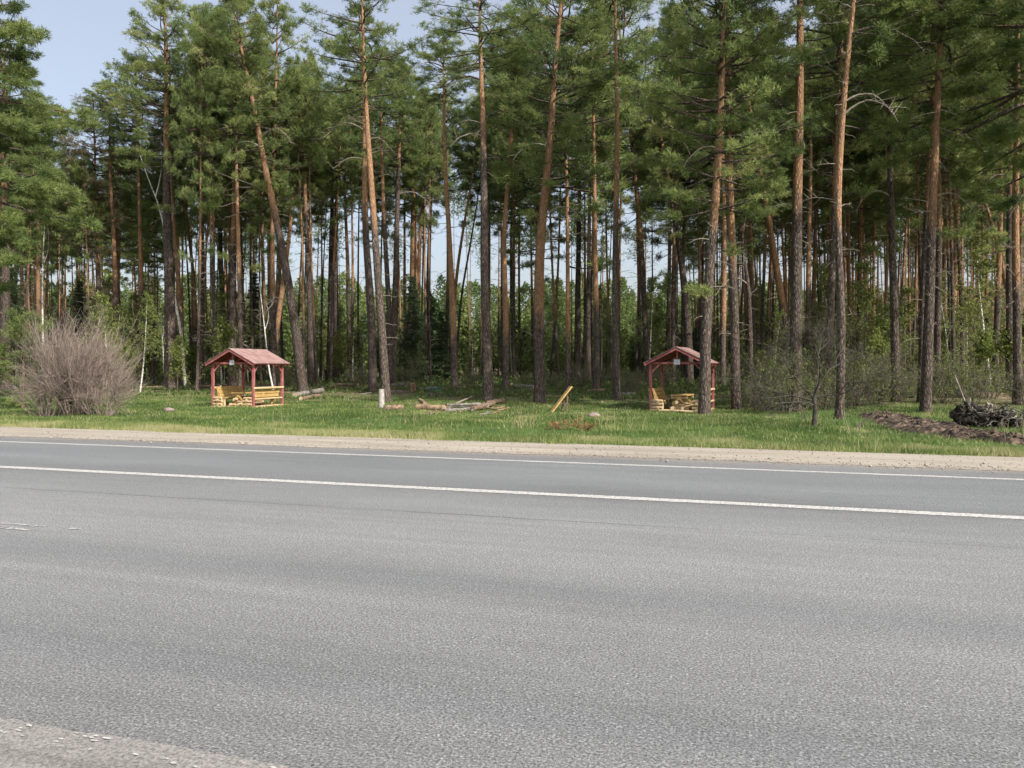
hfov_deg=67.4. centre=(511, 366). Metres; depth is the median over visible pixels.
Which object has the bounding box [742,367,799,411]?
brush shrub
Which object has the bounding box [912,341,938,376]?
young tree
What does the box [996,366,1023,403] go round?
brush shrub
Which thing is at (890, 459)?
gravel shoulder
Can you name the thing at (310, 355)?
pine tree
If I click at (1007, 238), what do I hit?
pine tree
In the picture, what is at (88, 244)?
pine tree
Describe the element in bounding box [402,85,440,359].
pine tree
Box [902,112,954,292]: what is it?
pine tree
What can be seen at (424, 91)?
pine tree
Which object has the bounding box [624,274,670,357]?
birch sapling
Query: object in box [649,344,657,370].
young tree
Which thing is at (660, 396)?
picnic bench
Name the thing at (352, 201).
pine tree
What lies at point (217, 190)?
pine tree
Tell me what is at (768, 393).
brush shrub
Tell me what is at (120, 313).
birch sapling
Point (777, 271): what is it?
pine tree
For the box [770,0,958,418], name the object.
pine tree
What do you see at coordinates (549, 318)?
birch sapling
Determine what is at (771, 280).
pine tree
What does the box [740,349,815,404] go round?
brush shrub
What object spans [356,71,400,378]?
pine tree
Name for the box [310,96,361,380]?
pine tree
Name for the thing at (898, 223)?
pine tree
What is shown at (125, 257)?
pine tree
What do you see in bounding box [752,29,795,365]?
pine tree
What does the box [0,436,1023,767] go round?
road
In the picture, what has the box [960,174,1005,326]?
pine tree
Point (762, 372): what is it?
brush shrub
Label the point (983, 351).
young tree
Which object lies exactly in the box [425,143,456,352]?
pine tree
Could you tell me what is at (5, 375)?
young tree
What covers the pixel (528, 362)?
young tree
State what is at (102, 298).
young tree
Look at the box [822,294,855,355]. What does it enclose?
birch sapling
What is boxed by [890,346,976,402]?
brush shrub
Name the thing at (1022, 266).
pine tree
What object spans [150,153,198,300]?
pine tree
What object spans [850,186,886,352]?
pine tree
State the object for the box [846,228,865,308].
pine tree
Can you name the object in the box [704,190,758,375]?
pine tree
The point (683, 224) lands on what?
pine tree
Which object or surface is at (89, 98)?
pine tree
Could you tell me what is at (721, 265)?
pine tree
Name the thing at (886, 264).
pine tree
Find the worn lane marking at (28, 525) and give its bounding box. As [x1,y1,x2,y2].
[0,522,80,529]
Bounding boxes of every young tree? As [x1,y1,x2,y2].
[0,340,12,382]
[0,350,17,394]
[78,291,122,367]
[102,321,129,379]
[115,292,163,383]
[121,338,148,378]
[145,343,162,380]
[166,334,190,390]
[185,343,207,382]
[199,314,249,389]
[205,336,226,371]
[226,291,279,382]
[316,323,326,379]
[323,308,362,369]
[323,328,354,381]
[343,333,366,367]
[386,329,403,379]
[397,312,403,363]
[509,340,524,370]
[516,320,561,375]
[521,346,533,374]
[545,335,564,371]
[642,301,663,373]
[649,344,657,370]
[653,342,664,377]
[669,336,684,369]
[711,346,729,374]
[726,281,774,370]
[740,337,745,370]
[802,328,805,358]
[821,332,850,371]
[834,255,914,367]
[856,344,873,374]
[865,326,890,373]
[866,312,901,358]
[867,303,909,367]
[881,284,918,369]
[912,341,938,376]
[933,319,959,369]
[965,325,1005,378]
[971,329,1003,377]
[986,323,1023,377]
[1000,308,1023,368]
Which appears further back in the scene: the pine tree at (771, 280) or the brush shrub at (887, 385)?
the pine tree at (771, 280)
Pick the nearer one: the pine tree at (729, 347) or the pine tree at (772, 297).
the pine tree at (729, 347)
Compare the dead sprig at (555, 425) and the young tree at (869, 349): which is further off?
the young tree at (869, 349)
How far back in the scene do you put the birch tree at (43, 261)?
63.06 m
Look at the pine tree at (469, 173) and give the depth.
68.89 m
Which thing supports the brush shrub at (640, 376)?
on the ground at (496, 431)
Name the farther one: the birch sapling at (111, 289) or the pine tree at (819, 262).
the pine tree at (819, 262)
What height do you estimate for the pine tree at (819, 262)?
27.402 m
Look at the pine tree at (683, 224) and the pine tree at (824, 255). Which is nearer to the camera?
the pine tree at (683, 224)
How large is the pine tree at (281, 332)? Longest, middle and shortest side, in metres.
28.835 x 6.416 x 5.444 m
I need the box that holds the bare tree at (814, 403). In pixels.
[721,302,915,426]
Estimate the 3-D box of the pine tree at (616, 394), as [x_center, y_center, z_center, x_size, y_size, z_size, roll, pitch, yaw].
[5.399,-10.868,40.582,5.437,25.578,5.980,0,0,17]
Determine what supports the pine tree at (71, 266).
on the ground at (496, 431)
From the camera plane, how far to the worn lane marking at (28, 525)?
7.63 m
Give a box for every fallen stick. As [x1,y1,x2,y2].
[854,410,878,429]
[954,375,964,399]
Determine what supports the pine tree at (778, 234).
on the ground at (496, 431)
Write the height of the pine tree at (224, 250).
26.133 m
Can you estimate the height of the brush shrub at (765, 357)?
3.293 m
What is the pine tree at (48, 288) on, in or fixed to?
on the ground at (496, 431)
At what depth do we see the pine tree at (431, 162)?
62.07 m
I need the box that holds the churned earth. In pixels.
[855,410,1023,445]
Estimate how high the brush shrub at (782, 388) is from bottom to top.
2.891 m
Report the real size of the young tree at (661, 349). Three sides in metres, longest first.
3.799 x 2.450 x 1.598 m
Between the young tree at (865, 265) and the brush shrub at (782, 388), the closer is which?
the brush shrub at (782, 388)
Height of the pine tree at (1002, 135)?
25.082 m
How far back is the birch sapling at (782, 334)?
68.89 m
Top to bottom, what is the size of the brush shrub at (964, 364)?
3.401 m
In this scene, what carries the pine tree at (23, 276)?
on the ground at (496, 431)
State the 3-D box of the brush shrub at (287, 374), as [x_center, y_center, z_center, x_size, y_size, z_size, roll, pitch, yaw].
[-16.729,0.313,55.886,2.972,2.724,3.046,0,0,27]
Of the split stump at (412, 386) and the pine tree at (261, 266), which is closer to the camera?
the split stump at (412, 386)
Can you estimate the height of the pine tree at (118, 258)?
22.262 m
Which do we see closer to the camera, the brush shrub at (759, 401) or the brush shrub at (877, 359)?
the brush shrub at (759, 401)
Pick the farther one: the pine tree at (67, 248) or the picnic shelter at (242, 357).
the pine tree at (67, 248)
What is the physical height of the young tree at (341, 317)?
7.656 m
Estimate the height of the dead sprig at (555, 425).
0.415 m
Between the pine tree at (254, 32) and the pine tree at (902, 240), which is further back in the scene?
the pine tree at (902, 240)
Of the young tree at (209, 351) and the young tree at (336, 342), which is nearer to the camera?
the young tree at (336, 342)
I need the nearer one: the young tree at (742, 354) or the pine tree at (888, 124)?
the pine tree at (888, 124)
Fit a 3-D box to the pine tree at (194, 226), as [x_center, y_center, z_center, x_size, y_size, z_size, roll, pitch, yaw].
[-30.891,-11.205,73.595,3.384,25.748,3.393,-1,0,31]
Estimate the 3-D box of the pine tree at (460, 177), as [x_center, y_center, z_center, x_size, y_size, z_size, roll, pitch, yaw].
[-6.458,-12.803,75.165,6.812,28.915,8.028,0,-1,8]
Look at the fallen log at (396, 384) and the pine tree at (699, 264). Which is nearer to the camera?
the fallen log at (396, 384)
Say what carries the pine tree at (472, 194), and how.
on the ground at (496, 431)
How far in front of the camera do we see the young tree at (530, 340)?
72.75 m
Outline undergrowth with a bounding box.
[0,370,1023,400]
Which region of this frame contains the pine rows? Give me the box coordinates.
[11,148,1023,376]
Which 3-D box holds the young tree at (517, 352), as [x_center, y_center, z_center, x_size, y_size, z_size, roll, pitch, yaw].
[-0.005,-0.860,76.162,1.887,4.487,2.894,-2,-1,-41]
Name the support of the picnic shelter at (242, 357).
on the ground at (496, 431)
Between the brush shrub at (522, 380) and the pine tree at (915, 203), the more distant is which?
the pine tree at (915, 203)
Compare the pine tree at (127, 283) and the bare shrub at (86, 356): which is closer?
the bare shrub at (86, 356)
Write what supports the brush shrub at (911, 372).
on the ground at (496, 431)
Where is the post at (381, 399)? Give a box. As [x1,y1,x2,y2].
[378,389,383,408]
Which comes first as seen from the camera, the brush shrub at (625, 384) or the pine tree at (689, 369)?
the brush shrub at (625, 384)
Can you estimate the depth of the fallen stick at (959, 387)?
26.65 m
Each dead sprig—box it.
[546,418,581,429]
[565,420,594,430]
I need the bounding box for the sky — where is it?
[0,0,1023,333]
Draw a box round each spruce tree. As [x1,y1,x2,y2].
[10,267,35,388]
[65,280,93,372]
[236,272,270,380]
[396,276,433,383]
[418,292,445,380]
[426,312,459,380]
[684,328,699,380]
[967,317,1004,380]
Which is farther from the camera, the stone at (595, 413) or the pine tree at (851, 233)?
the pine tree at (851, 233)
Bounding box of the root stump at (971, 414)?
[949,398,1023,428]
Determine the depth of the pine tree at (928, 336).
31.68 m
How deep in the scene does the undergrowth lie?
49.67 m
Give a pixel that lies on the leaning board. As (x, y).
(561, 399)
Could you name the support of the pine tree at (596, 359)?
on the ground at (496, 431)
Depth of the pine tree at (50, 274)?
86.75 m
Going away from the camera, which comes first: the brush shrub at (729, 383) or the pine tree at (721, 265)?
the brush shrub at (729, 383)
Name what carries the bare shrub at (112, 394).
on the ground at (496, 431)
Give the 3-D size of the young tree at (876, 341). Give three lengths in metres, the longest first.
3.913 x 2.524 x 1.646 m
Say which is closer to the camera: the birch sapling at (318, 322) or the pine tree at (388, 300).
the pine tree at (388, 300)
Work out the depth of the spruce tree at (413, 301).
64.01 m
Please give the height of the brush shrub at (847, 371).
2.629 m
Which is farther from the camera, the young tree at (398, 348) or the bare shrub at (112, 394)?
the young tree at (398, 348)
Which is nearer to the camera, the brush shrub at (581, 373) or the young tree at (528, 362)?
the brush shrub at (581, 373)
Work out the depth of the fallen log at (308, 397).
43.11 m
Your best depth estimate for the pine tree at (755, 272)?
83.11 m
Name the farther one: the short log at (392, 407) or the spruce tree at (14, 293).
the spruce tree at (14, 293)
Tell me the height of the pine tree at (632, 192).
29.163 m
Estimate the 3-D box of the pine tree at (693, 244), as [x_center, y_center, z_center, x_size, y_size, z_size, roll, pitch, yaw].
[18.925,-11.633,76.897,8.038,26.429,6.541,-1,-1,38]
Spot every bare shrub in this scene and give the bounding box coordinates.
[0,295,149,415]
[0,337,88,416]
[50,351,148,415]
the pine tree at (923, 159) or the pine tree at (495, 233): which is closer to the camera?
the pine tree at (923, 159)
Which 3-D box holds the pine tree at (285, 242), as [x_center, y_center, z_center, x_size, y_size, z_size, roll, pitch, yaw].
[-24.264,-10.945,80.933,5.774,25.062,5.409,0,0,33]
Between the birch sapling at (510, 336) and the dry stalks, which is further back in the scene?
the birch sapling at (510, 336)
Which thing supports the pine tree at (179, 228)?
on the ground at (496, 431)
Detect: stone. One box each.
[163,407,174,411]
[587,412,599,417]
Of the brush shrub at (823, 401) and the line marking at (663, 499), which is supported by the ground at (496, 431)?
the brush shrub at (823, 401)
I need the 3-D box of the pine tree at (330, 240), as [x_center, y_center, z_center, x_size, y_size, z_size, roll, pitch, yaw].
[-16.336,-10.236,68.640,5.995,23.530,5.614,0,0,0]
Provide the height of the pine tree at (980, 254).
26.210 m
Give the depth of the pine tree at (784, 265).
70.37 m
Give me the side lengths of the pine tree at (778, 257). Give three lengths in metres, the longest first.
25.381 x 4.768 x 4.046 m
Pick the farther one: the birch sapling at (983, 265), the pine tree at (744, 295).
the pine tree at (744, 295)
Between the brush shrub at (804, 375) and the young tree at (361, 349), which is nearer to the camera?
the brush shrub at (804, 375)
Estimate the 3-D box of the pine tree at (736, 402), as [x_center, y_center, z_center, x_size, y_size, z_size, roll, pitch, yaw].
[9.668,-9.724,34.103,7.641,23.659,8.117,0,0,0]
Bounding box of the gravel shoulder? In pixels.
[0,427,1023,470]
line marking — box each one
[0,441,1023,479]
[0,466,1023,518]
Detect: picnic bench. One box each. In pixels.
[216,386,250,405]
[255,389,278,404]
[652,388,673,408]
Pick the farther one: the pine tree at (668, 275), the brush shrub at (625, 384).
the pine tree at (668, 275)
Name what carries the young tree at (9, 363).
on the ground at (496, 431)
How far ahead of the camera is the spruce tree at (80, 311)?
62.84 m
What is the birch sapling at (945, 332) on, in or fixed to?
on the ground at (496, 431)
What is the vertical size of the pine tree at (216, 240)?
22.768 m
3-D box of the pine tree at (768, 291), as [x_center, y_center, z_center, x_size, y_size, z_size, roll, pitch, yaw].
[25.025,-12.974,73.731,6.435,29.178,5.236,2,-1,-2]
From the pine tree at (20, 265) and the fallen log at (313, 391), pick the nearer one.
the fallen log at (313, 391)
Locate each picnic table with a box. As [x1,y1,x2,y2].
[229,391,265,405]
[669,394,693,409]
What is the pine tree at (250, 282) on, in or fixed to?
on the ground at (496, 431)
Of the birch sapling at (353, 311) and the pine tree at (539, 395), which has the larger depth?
the birch sapling at (353, 311)
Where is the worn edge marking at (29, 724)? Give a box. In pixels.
[0,719,276,767]
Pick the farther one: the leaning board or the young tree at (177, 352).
the young tree at (177, 352)
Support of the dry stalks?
on the ground at (496, 431)
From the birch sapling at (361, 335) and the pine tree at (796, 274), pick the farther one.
the birch sapling at (361, 335)
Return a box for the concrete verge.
[0,718,293,767]
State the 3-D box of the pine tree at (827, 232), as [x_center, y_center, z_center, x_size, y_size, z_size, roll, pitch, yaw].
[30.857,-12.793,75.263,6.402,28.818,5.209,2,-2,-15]
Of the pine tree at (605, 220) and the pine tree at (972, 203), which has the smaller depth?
the pine tree at (605, 220)
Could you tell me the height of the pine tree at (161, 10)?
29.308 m
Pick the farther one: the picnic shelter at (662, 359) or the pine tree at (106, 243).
the pine tree at (106, 243)
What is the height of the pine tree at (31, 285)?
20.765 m
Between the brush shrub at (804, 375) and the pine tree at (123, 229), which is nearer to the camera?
the brush shrub at (804, 375)
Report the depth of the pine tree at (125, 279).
89.82 m
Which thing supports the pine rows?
on the ground at (496, 431)
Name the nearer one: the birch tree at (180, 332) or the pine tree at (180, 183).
the birch tree at (180, 332)
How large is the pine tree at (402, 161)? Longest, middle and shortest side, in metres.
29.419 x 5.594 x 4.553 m
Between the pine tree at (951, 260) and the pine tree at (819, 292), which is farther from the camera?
the pine tree at (819, 292)
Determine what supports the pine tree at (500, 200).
on the ground at (496, 431)
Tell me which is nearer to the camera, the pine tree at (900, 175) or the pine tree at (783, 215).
the pine tree at (900, 175)
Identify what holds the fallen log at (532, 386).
on the ground at (496, 431)
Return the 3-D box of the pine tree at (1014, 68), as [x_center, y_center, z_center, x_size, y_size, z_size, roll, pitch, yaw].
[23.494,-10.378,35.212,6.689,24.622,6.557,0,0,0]
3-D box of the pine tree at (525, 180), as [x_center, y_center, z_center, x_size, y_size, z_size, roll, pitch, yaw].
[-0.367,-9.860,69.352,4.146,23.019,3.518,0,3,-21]
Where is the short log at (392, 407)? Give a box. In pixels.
[383,404,403,410]
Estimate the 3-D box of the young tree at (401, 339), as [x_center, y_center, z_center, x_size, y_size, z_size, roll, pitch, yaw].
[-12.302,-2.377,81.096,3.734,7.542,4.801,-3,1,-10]
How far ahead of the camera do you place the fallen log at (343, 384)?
55.11 m
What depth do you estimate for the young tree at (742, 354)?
82.27 m
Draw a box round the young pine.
[0,306,66,408]
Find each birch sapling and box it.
[78,302,136,385]
[87,290,134,387]
[90,275,131,343]
[121,290,172,392]
[184,270,253,384]
[293,316,325,374]
[334,306,367,381]
[353,326,367,371]
[419,321,440,375]
[458,327,482,373]
[492,313,528,369]
[544,297,570,357]
[581,283,629,370]
[592,313,611,360]
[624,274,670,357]
[634,311,663,376]
[711,306,758,367]
[751,308,789,374]
[777,309,805,361]
[805,259,871,350]
[811,268,859,358]
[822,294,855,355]
[866,298,902,345]
[907,273,977,385]
[942,226,1023,385]
[943,291,981,375]
[968,301,1001,347]
[988,277,1023,354]
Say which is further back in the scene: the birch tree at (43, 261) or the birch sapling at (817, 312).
the birch tree at (43, 261)
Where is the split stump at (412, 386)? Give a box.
[410,383,415,391]
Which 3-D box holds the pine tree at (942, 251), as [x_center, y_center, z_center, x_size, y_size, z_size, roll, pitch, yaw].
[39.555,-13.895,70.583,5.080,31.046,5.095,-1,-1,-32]
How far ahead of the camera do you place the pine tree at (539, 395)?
38.77 m
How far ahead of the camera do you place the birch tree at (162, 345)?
58.12 m
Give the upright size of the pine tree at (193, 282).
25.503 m
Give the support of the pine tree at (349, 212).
on the ground at (496, 431)
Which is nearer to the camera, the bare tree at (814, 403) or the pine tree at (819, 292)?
the bare tree at (814, 403)
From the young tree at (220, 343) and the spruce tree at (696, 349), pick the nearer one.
the young tree at (220, 343)
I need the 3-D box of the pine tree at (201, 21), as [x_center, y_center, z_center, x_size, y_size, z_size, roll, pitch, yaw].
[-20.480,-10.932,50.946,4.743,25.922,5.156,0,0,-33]
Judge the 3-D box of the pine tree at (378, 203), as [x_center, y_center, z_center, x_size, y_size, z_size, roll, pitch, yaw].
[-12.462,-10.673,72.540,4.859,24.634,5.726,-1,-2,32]
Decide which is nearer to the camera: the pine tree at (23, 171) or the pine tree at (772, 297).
the pine tree at (23, 171)
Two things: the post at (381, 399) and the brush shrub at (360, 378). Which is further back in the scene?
the brush shrub at (360, 378)
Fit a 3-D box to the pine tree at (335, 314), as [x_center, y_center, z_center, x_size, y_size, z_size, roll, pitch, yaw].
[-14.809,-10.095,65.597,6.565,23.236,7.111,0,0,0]
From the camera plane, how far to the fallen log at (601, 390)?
46.12 m
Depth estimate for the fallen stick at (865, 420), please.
26.15 m
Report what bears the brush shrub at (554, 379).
on the ground at (496, 431)
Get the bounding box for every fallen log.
[191,385,220,387]
[292,388,323,396]
[299,394,320,400]
[333,383,358,385]
[367,383,404,386]
[514,385,533,388]
[588,388,604,391]
[621,392,634,394]
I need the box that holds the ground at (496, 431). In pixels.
[0,367,1023,451]
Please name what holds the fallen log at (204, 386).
on the ground at (496, 431)
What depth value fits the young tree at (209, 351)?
69.00 m
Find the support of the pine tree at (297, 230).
on the ground at (496, 431)
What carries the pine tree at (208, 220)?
on the ground at (496, 431)
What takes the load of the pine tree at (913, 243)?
on the ground at (496, 431)
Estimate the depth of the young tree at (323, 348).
70.44 m
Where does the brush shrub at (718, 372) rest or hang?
on the ground at (496, 431)
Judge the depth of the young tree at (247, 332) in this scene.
64.14 m
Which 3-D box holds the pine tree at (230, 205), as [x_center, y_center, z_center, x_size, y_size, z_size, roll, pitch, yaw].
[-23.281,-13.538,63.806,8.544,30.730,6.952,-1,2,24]
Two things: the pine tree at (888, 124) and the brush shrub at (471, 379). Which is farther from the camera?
the brush shrub at (471, 379)
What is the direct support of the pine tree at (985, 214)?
on the ground at (496, 431)
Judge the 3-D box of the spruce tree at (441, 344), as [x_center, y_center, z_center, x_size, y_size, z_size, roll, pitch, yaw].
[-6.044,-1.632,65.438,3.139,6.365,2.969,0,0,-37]
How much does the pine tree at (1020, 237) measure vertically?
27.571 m
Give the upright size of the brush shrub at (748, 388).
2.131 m
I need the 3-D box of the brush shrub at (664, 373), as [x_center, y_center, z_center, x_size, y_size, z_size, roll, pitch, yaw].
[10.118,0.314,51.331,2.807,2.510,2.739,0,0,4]
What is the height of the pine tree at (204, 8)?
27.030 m
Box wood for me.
[10,266,1004,374]
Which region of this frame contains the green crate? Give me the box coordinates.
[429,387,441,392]
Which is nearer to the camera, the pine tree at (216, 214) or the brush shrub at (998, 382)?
the brush shrub at (998, 382)
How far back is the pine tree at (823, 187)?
64.39 m
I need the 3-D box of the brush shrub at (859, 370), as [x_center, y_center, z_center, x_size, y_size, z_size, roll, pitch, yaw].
[14.998,0.333,34.564,4.042,3.333,4.173,0,0,11]
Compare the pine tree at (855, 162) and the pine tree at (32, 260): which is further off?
the pine tree at (32, 260)
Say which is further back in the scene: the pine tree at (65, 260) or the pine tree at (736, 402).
the pine tree at (65, 260)
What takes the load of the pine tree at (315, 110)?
on the ground at (496, 431)
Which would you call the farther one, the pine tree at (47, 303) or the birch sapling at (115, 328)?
the pine tree at (47, 303)
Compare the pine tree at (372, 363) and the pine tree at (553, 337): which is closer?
the pine tree at (372, 363)
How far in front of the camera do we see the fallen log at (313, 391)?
45.92 m
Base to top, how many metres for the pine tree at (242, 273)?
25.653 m
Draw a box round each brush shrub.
[257,356,296,386]
[342,361,367,386]
[389,351,429,386]
[459,366,482,383]
[516,371,533,383]
[545,370,560,387]
[554,355,592,387]
[589,360,621,384]
[608,364,645,393]
[624,361,656,386]
[643,365,684,384]
[711,356,742,384]
[723,377,743,388]
[740,340,806,397]
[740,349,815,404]
[740,369,778,406]
[742,354,782,389]
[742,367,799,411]
[748,348,835,413]
[752,373,804,409]
[766,345,851,409]
[766,352,834,401]
[802,355,851,392]
[803,337,906,408]
[806,382,848,409]
[816,352,870,398]
[819,347,898,406]
[845,340,907,391]
[845,343,915,401]
[846,342,913,404]
[887,355,917,389]
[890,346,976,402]
[900,365,917,397]
[904,336,1012,397]
[933,348,1012,405]
[965,359,1012,399]
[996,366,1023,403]
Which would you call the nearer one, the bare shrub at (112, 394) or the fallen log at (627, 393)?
the bare shrub at (112, 394)
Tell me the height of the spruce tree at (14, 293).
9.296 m
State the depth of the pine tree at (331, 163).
60.53 m
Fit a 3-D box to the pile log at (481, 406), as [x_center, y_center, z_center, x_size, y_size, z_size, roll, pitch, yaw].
[-1.307,1.832,35.476,0.279,0.307,4.052,0,0,13]
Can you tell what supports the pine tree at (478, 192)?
on the ground at (496, 431)
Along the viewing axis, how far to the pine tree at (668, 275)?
58.58 m
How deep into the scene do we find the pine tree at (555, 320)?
61.52 m
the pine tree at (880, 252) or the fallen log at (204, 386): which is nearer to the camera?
the fallen log at (204, 386)
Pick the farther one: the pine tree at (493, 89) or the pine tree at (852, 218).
the pine tree at (852, 218)
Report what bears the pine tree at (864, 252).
on the ground at (496, 431)
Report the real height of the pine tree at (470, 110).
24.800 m
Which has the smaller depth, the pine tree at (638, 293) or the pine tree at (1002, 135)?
the pine tree at (1002, 135)
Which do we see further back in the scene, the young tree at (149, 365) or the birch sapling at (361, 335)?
the birch sapling at (361, 335)
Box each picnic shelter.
[204,348,289,407]
[644,347,719,411]
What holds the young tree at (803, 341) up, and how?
on the ground at (496, 431)
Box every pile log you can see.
[415,404,445,410]
[418,398,426,403]
[442,407,469,412]
[445,403,477,405]
[446,403,480,407]
[456,396,472,403]
[470,401,495,410]
[485,398,504,403]
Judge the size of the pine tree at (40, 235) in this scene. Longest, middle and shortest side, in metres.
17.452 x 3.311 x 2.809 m
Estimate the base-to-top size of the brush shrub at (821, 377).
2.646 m
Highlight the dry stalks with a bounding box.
[167,392,1023,435]
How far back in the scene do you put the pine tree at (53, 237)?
66.83 m
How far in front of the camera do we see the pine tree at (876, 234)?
76.14 m
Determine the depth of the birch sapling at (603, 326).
70.18 m
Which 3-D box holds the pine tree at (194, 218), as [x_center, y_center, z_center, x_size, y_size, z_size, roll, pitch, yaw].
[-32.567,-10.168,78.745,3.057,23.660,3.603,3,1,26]
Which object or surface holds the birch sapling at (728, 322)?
on the ground at (496, 431)
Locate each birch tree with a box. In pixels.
[40,222,53,368]
[136,139,186,386]
[156,319,163,374]
[259,282,275,389]
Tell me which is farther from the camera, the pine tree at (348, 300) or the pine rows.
the pine rows
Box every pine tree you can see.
[0,0,103,294]
[0,41,67,390]
[0,108,56,307]
[0,141,40,313]
[6,89,79,383]
[7,133,61,368]
[7,170,43,374]
[7,195,43,311]
[10,246,45,347]
[14,145,51,372]
[23,219,52,346]
[23,225,61,375]
[23,231,61,362]
[34,255,58,345]
[41,133,70,343]
[43,258,54,338]
[44,198,70,335]
[44,198,70,342]
[49,235,69,345]
[51,93,147,346]
[53,148,118,345]
[53,233,77,338]
[60,225,83,331]
[64,155,108,340]
[65,157,102,364]
[70,79,151,383]
[74,186,105,312]
[82,193,121,321]
[84,47,176,384]
[93,0,221,388]
[96,146,135,377]
[97,147,135,312]
[98,146,143,320]
[102,233,136,294]
[103,140,162,323]
[105,131,149,381]
[110,211,152,376]
[117,143,190,382]
[120,48,192,385]
[121,232,151,364]
[128,166,182,380]
[136,219,161,375]
[140,132,185,320]
[146,1,255,384]
[147,102,197,381]
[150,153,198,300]
[152,117,199,380]
[162,9,241,390]
[169,1,244,389]
[170,51,244,358]
[174,136,231,345]
[175,153,206,378]
[176,0,289,385]
[178,137,249,323]
[181,34,273,385]
[181,183,209,327]
[188,24,251,378]
[188,151,226,380]
[191,0,308,391]
[194,187,253,310]
[198,196,227,378]
[205,163,247,330]
[206,116,253,342]
[213,0,323,385]
[215,166,242,368]
[224,71,281,382]
[227,86,267,380]
[230,45,298,370]
[236,178,265,309]
[242,54,277,386]
[242,67,278,381]
[242,193,266,296]
[247,179,278,339]
[253,192,266,373]
[259,74,343,385]
[262,63,339,383]
[263,154,308,352]
[269,61,330,360]
[274,103,295,377]
[277,52,331,385]
[278,103,320,377]
[283,61,339,381]
[290,0,424,401]
[290,77,334,379]
[295,148,326,368]
[308,199,329,379]
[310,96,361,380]
[312,144,348,379]
[314,111,374,381]
[318,1,410,392]
[318,130,356,380]
[322,83,380,381]
[325,82,372,379]
[338,112,380,345]
[344,60,420,383]
[348,86,376,377]
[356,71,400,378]
[359,130,410,339]
[369,61,437,382]
[372,65,422,293]
[374,130,417,378]
[376,121,450,378]
[380,109,428,356]
[395,112,456,365]
[396,26,486,388]
[401,96,453,382]
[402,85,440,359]
[402,106,453,375]
[410,0,540,400]
[417,83,474,369]
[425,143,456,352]
[447,95,501,378]
[450,77,502,326]
[452,91,502,379]
[457,124,496,356]
[465,63,503,326]
[466,1,557,392]
[468,0,658,389]
[471,51,553,381]
[477,69,520,378]
[487,188,526,330]
[488,78,518,375]
[489,137,527,294]
[493,0,621,403]
[493,84,578,351]
[503,70,543,377]
[505,74,563,298]
[508,139,563,375]
[524,18,568,380]
[539,4,649,388]
[547,91,582,377]
[552,66,637,382]
[559,0,699,383]
[562,92,610,382]
[563,129,604,379]
[573,0,666,399]
[582,129,613,376]
[586,61,627,381]
[601,71,645,349]
[610,72,653,377]
[615,0,829,413]
[619,0,743,377]
[619,80,712,385]
[619,128,663,324]
[623,2,708,381]
[630,189,659,333]
[647,0,821,409]
[647,16,710,382]
[656,204,681,375]
[662,59,712,381]
[667,75,711,375]
[676,0,770,382]
[680,84,714,336]
[682,210,707,366]
[685,44,740,353]
[691,194,713,306]
[698,34,757,289]
[700,145,791,385]
[700,197,739,348]
[701,21,792,362]
[702,41,806,379]
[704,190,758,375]
[714,164,741,373]
[726,190,758,339]
[727,220,746,308]
[729,1,786,380]
[735,105,763,354]
[744,208,768,361]
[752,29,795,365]
[755,0,861,411]
[755,0,924,406]
[755,103,804,345]
[760,217,789,351]
[761,101,789,364]
[762,217,778,367]
[764,102,814,335]
[765,196,791,372]
[767,190,790,373]
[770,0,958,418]
[771,56,852,381]
[772,28,862,379]
[774,22,894,318]
[775,193,791,298]
[776,98,825,333]
[780,1,882,318]
[783,195,807,366]
[790,173,829,360]
[790,184,828,356]
[803,55,853,230]
[804,36,846,337]
[805,0,856,334]
[807,132,828,268]
[812,7,899,366]
[812,208,826,350]
[817,27,881,366]
[818,168,869,292]
[819,210,857,370]
[823,142,882,360]
[823,159,846,255]
[833,0,958,401]
[843,0,1015,413]
[843,149,882,350]
[845,7,866,351]
[846,0,1023,401]
[846,180,901,338]
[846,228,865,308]
[850,3,1023,384]
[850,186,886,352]
[856,214,884,295]
[857,174,896,314]
[859,2,913,326]
[859,7,970,310]
[863,197,886,345]
[865,29,913,363]
[867,213,900,364]
[880,0,1023,286]
[885,158,924,375]
[893,152,924,367]
[894,138,951,375]
[894,151,921,297]
[898,48,926,381]
[898,180,923,348]
[901,190,952,279]
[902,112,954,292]
[903,24,989,383]
[905,25,980,375]
[911,26,959,380]
[914,152,948,324]
[923,106,1022,307]
[923,156,964,375]
[941,2,1023,404]
[941,168,976,307]
[942,31,985,380]
[943,28,1023,385]
[944,3,1023,392]
[947,207,981,341]
[959,205,1005,309]
[960,66,1023,294]
[960,145,1005,316]
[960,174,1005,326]
[966,191,992,367]
[970,148,1004,365]
[972,208,986,358]
[979,47,1023,292]
[979,173,1003,380]
[980,30,1023,381]
[983,171,1023,311]
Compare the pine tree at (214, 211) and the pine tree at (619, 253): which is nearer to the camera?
the pine tree at (214, 211)
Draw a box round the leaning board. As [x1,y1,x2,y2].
[550,386,571,412]
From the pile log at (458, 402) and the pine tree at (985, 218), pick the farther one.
the pine tree at (985, 218)
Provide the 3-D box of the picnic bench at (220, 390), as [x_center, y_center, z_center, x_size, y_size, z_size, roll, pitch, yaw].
[-13.784,1.499,38.059,0.577,0.992,1.900,0,0,19]

